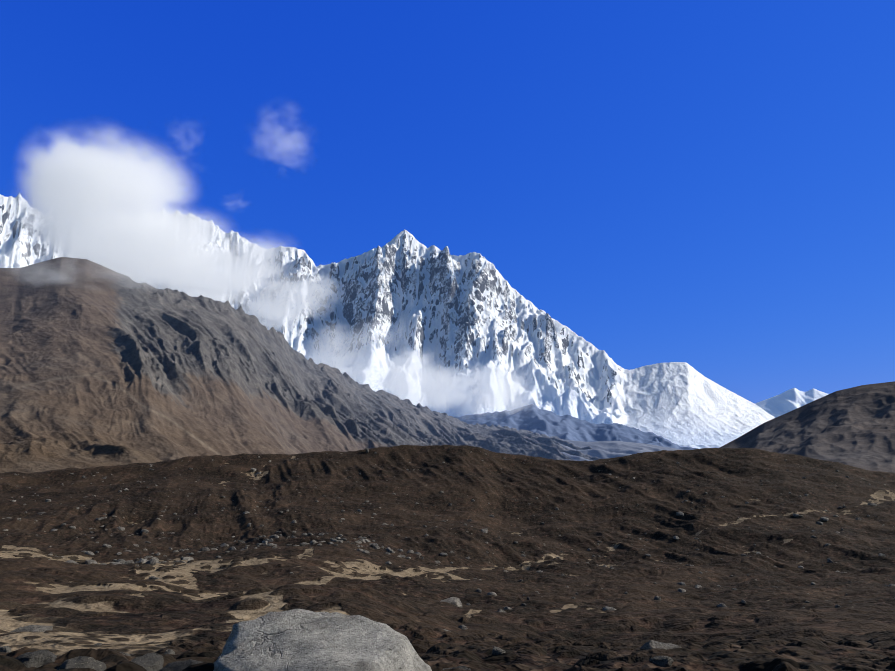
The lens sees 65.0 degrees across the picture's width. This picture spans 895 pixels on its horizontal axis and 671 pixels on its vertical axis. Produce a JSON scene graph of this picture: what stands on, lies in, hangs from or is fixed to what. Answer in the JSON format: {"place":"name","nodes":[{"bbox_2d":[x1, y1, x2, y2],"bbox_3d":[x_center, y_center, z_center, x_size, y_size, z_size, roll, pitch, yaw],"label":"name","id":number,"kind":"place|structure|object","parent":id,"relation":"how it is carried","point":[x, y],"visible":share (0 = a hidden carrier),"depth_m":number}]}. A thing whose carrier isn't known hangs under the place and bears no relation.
{"place":"outdoors","nodes":[
{"label":"outdoors","id":0,"kind":"place"},
{"bbox_2d":[0,257,599,472],"bbox_3d":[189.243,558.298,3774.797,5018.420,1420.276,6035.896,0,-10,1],"label":"mountain","id":1,"kind":"structure","parent":0,"point":[94,375],"depth_m":2422.68},
{"bbox_2d":[0,194,774,444],"bbox_3d":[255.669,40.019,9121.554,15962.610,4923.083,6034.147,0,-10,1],"label":"snow massif","id":2,"kind":"structure","parent":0,"point":[472,308],"depth_m":10325.25},
{"bbox_2d":[0,445,894,670],"bbox_3d":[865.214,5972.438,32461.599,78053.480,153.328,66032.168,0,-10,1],"label":"ground","id":3,"kind":"structure","parent":0,"point":[200,605],"depth_m":195.47},
{"bbox_2d":[213,609,431,670],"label":"boulder","id":4,"kind":"object","parent":3,"relation":"on","point":[298,640],"visible":1,"depth_m":6.40},
{"bbox_2d":[0,643,672,670],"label":"rocks","id":5,"kind":"object","parent":3,"relation":"on","point":[147,661],"visible":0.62,"depth_m":8.76},
{"bbox_2d":[1,448,894,649],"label":"boulders","id":6,"kind":"object","parent":3,"relation":"on","point":[455,601],"visible":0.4,"depth_m":197.23},
{"bbox_2d":[561,439,682,460],"bbox_3d":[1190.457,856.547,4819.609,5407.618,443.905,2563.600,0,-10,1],"label":"moraine","id":7,"kind":"structure","parent":3,"relation":"on","point":[605,449],"depth_m":5438.41},
{"bbox_2d":[0,0,894,417],"label":"sky","id":8,"kind":"structure","parent":0,"point":[706,185]},
{"bbox_2d":[454,404,697,449],"bbox_3d":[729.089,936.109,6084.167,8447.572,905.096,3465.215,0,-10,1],"label":"foothills","id":9,"kind":"structure","parent":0,"point":[551,423],"depth_m":7015.08},
{"bbox_2d":[679,388,827,448],"bbox_3d":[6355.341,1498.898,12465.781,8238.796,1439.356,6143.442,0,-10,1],"label":"snow ridge","id":10,"kind":"structure","parent":0,"point":[787,401],"depth_m":13530.12},
{"bbox_2d":[720,381,894,472],"bbox_3d":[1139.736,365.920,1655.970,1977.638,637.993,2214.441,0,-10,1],"label":"hill","id":11,"kind":"structure","parent":0,"point":[854,426],"depth_m":1851.24}
]}

